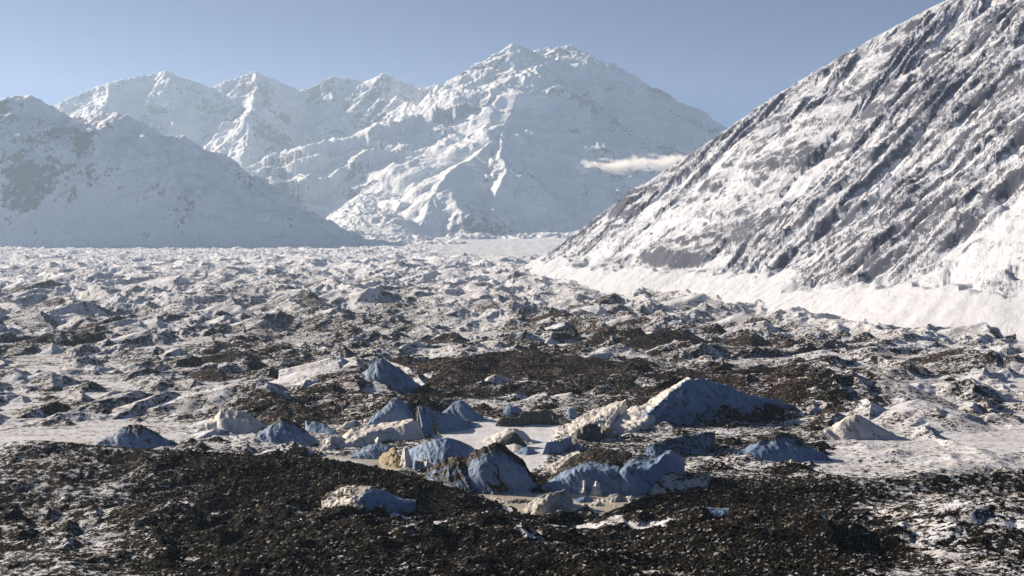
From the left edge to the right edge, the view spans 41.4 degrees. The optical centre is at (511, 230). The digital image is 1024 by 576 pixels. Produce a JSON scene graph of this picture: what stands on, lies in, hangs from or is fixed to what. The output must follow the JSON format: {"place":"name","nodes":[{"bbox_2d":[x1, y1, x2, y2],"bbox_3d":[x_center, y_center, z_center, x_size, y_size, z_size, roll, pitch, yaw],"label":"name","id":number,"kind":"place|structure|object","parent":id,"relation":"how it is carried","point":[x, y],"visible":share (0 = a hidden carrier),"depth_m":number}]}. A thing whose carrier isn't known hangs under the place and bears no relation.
{"place":"outdoors","nodes":[
{"label":"outdoors","id":0,"kind":"place"},
{"bbox_2d":[308,456,401,470],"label":"water","id":1,"kind":"structure","parent":0,"point":[371,462],"depth_m":708.22},
{"bbox_2d":[0,43,727,246],"bbox_3d":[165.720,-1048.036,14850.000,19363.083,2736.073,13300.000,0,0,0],"label":"mountain","id":2,"kind":"structure","parent":0,"point":[514,141],"depth_m":13889.59},
{"bbox_2d":[0,0,945,127],"label":"sky","id":3,"kind":"structure","parent":0,"point":[723,59]},
{"bbox_2d":[0,237,1023,575],"bbox_3d":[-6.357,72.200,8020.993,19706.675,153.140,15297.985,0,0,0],"label":"glacier","id":4,"kind":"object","parent":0,"point":[90,359],"visible":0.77,"depth_m":916.51},
{"bbox_2d":[96,424,177,448],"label":"ice mound","id":5,"kind":"object","parent":4,"relation":"on","point":[141,436],"visible":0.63,"depth_m":744.20},
{"bbox_2d":[197,408,265,432],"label":"ice mound","id":6,"kind":"object","parent":4,"relation":"on","point":[228,419],"visible":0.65,"depth_m":799.99},
{"bbox_2d":[253,417,317,445],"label":"ice mound","id":7,"kind":"object","parent":4,"relation":"on","point":[281,430],"visible":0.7,"depth_m":755.67},
{"bbox_2d":[305,421,336,434],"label":"ice mound","id":8,"kind":"object","parent":4,"relation":"on","point":[315,427],"visible":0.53,"depth_m":794.35},
{"bbox_2d":[318,436,342,450],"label":"ice mound","id":9,"kind":"object","parent":4,"relation":"on","point":[329,443],"visible":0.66,"depth_m":742.07},
{"bbox_2d":[336,420,355,429],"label":"ice mound","id":10,"kind":"object","parent":4,"relation":"on","point":[348,425],"visible":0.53,"depth_m":814.27},
{"bbox_2d":[322,485,372,508],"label":"rubble mound","id":11,"kind":"object","parent":4,"relation":"on","point":[347,495],"visible":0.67,"depth_m":543.35},
{"bbox_2d":[350,443,392,459],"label":"ice mound","id":12,"kind":"object","parent":4,"relation":"on","point":[374,451],"visible":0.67,"depth_m":714.77},
{"bbox_2d":[374,437,381,442],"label":"ice block","id":13,"kind":"structure","parent":4,"relation":"on","point":[377,440],"depth_m":757.24},
{"bbox_2d":[333,419,424,449],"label":"ice mound","id":14,"kind":"object","parent":4,"relation":"on","point":[408,429],"visible":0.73,"depth_m":773.81},
{"bbox_2d":[359,488,415,512],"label":"ice bluff","id":15,"kind":"structure","parent":4,"relation":"on","point":[389,501],"depth_m":542.93},
{"bbox_2d":[379,447,400,467],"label":"ice block","id":16,"kind":"structure","parent":4,"relation":"on","point":[390,458],"depth_m":694.36},
{"bbox_2d":[362,358,420,393],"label":"ice mound","id":17,"kind":"object","parent":4,"relation":"on","point":[388,374],"visible":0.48,"depth_m":996.77},
{"bbox_2d":[368,398,415,425],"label":"ice mound","id":18,"kind":"object","parent":4,"relation":"on","point":[395,409],"visible":0.48,"depth_m":812.83},
{"bbox_2d":[399,447,412,467],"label":"ice block","id":19,"kind":"structure","parent":4,"relation":"on","point":[406,461],"depth_m":685.74},
{"bbox_2d":[415,406,417,421],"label":"ice block","id":20,"kind":"structure","parent":4,"relation":"on","point":[416,415],"depth_m":832.97},
{"bbox_2d":[413,460,422,470],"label":"ice block","id":21,"kind":"structure","parent":4,"relation":"on","point":[416,466],"depth_m":676.17},
{"bbox_2d":[421,458,430,468],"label":"ice block","id":22,"kind":"structure","parent":4,"relation":"on","point":[425,464],"depth_m":678.98},
{"bbox_2d":[432,420,438,434],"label":"ice block","id":23,"kind":"structure","parent":4,"relation":"on","point":[435,426],"depth_m":798.17},
{"bbox_2d":[432,457,439,464],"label":"ice block","id":24,"kind":"structure","parent":4,"relation":"on","point":[437,460],"depth_m":688.97},
{"bbox_2d":[408,437,474,462],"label":"ice mound","id":25,"kind":"object","parent":4,"relation":"on","point":[441,449],"visible":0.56,"depth_m":704.65},
{"bbox_2d":[418,406,481,434],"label":"ice mound","id":26,"kind":"object","parent":4,"relation":"on","point":[445,422],"visible":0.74,"depth_m":808.28},
{"bbox_2d":[424,456,478,493],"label":"rubble mound","id":27,"kind":"object","parent":4,"relation":"on","point":[451,471],"visible":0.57,"depth_m":630.93},
{"bbox_2d":[442,400,485,420],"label":"ice mound","id":28,"kind":"object","parent":4,"relation":"on","point":[461,409],"visible":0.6,"depth_m":850.03},
{"bbox_2d":[485,373,511,383],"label":"ice mound","id":29,"kind":"object","parent":4,"relation":"on","point":[496,378],"visible":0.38,"depth_m":1033.71},
{"bbox_2d":[466,442,537,494],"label":"ice dome","id":30,"kind":"structure","parent":4,"relation":"on","point":[495,468],"depth_m":623.81},
{"bbox_2d":[502,539,510,544],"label":"boulder","id":31,"kind":"object","parent":4,"relation":"on","point":[506,542],"visible":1,"depth_m":460.30},
{"bbox_2d":[482,428,533,446],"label":"ice mound","id":32,"kind":"object","parent":4,"relation":"on","point":[508,436],"visible":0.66,"depth_m":760.00},
{"bbox_2d":[501,405,520,415],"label":"ice mound","id":33,"kind":"object","parent":4,"relation":"on","point":[509,409],"visible":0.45,"depth_m":861.54},
{"bbox_2d":[135,274,892,575],"bbox_3d":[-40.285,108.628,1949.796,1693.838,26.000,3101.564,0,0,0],"label":"rubble","id":34,"kind":"object","parent":4,"relation":"on","point":[368,554],"visible":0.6,"depth_m":491.01},
{"bbox_2d":[506,443,523,452],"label":"ice mound","id":35,"kind":"object","parent":4,"relation":"on","point":[514,448],"visible":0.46,"depth_m":735.61},
{"bbox_2d":[517,447,537,454],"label":"ice mound","id":36,"kind":"object","parent":4,"relation":"on","point":[526,451],"visible":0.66,"depth_m":724.38},
{"bbox_2d":[495,409,571,426],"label":"ice cliff","id":37,"kind":"structure","parent":4,"relation":"on","point":[546,417],"depth_m":831.47},
{"bbox_2d":[542,438,571,454],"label":"ice block","id":38,"kind":"structure","parent":4,"relation":"on","point":[564,444],"depth_m":727.83},
{"bbox_2d":[542,451,579,475],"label":"ice ramp","id":39,"kind":"structure","parent":4,"relation":"on","point":[554,466],"depth_m":682.06},
{"bbox_2d":[564,408,578,418],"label":"ice mound","id":40,"kind":"object","parent":4,"relation":"on","point":[572,413],"visible":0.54,"depth_m":859.89},
{"bbox_2d":[571,443,579,449],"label":"ice block","id":41,"kind":"structure","parent":4,"relation":"on","point":[575,446],"depth_m":740.14},
{"bbox_2d":[569,423,601,441],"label":"ice cliff","id":42,"kind":"structure","parent":4,"relation":"on","point":[591,432],"depth_m":770.77},
{"bbox_2d":[541,448,632,494],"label":"ice cliff","id":43,"kind":"structure","parent":4,"relation":"on","point":[590,467],"depth_m":622.88},
{"bbox_2d":[549,399,625,441],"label":"ice ramp","id":44,"kind":"structure","parent":4,"relation":"on","point":[607,416],"depth_m":817.08},
{"bbox_2d":[578,385,616,396],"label":"ice mound","id":45,"kind":"object","parent":4,"relation":"on","point":[600,389],"visible":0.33,"depth_m":966.85},
{"bbox_2d":[602,427,613,438],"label":"ice cliff","id":46,"kind":"structure","parent":4,"relation":"on","point":[607,433],"depth_m":780.01},
{"bbox_2d":[611,377,689,433],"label":"ice ramp","id":47,"kind":"structure","parent":4,"relation":"on","point":[629,420],"depth_m":827.75},
{"bbox_2d":[618,450,684,495],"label":"ice cliff","id":48,"kind":"structure","parent":4,"relation":"on","point":[638,476],"depth_m":620.61},
{"bbox_2d":[640,471,709,495],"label":"rubble mound","id":49,"kind":"object","parent":4,"relation":"on","point":[672,482],"visible":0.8,"depth_m":625.10},
{"bbox_2d":[639,431,714,456],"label":"ice mound","id":50,"kind":"object","parent":4,"relation":"on","point":[698,443],"visible":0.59,"depth_m":722.94},
{"bbox_2d":[680,507,728,516],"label":"ice bluff","id":51,"kind":"structure","parent":4,"relation":"on","point":[718,511],"depth_m":551.99},
{"bbox_2d":[641,378,795,426],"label":"ice mound","id":52,"kind":"object","parent":4,"relation":"on","point":[699,401],"visible":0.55,"depth_m":847.78},
{"bbox_2d":[736,432,831,462],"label":"ice mound","id":53,"kind":"object","parent":4,"relation":"on","point":[778,447],"visible":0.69,"depth_m":702.88},
{"bbox_2d":[818,414,898,439],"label":"ice mound","id":54,"kind":"object","parent":4,"relation":"on","point":[856,427],"visible":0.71,"depth_m":778.56},
{"bbox_2d":[478,492,645,515],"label":"water","id":55,"kind":"structure","parent":0,"point":[608,506],"depth_m":600.95},
{"bbox_2d":[507,499,530,502],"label":"ice floe","id":56,"kind":"object","parent":55,"relation":"on","point":[520,501],"visible":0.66,"depth_m":598.85},
{"bbox_2d":[525,489,572,514],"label":"iceberg","id":57,"kind":"object","parent":55,"relation":"in","point":[550,502],"visible":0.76,"depth_m":576.01},
{"bbox_2d":[492,497,637,513],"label":"brash ice","id":58,"kind":"structure","parent":55,"relation":"on","point":[602,500],"depth_m":600.49},
{"bbox_2d":[579,480,586,494],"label":"ice pinnacle","id":59,"kind":"object","parent":55,"relation":"on","point":[582,491],"visible":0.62,"depth_m":615.81},
{"bbox_2d":[573,496,593,502],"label":"ice floe","id":60,"kind":"object","parent":55,"relation":"on","point":[584,499],"visible":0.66,"depth_m":600.32},
{"bbox_2d":[574,504,592,512],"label":"ice floe","id":61,"kind":"object","parent":55,"relation":"on","point":[585,508],"visible":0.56,"depth_m":575.97},
{"bbox_2d":[590,481,601,495],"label":"ice pinnacle","id":62,"kind":"object","parent":55,"relation":"on","point":[596,490],"visible":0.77,"depth_m":614.27},
{"bbox_2d":[589,501,603,505],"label":"ice floe","id":63,"kind":"object","parent":55,"relation":"on","point":[597,503],"visible":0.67,"depth_m":592.04},
{"bbox_2d":[606,493,625,501],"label":"ice floe","id":64,"kind":"object","parent":55,"relation":"on","point":[616,497],"visible":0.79,"depth_m":602.56},
{"bbox_2d":[625,496,635,500],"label":"ice floe","id":65,"kind":"object","parent":55,"relation":"on","point":[629,498],"visible":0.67,"depth_m":605.03},
{"bbox_2d":[523,0,1023,340],"bbox_3d":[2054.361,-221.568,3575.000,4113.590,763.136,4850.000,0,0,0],"label":"mountain slope","id":66,"kind":"structure","parent":0,"point":[879,178],"depth_m":2472.17}
]}

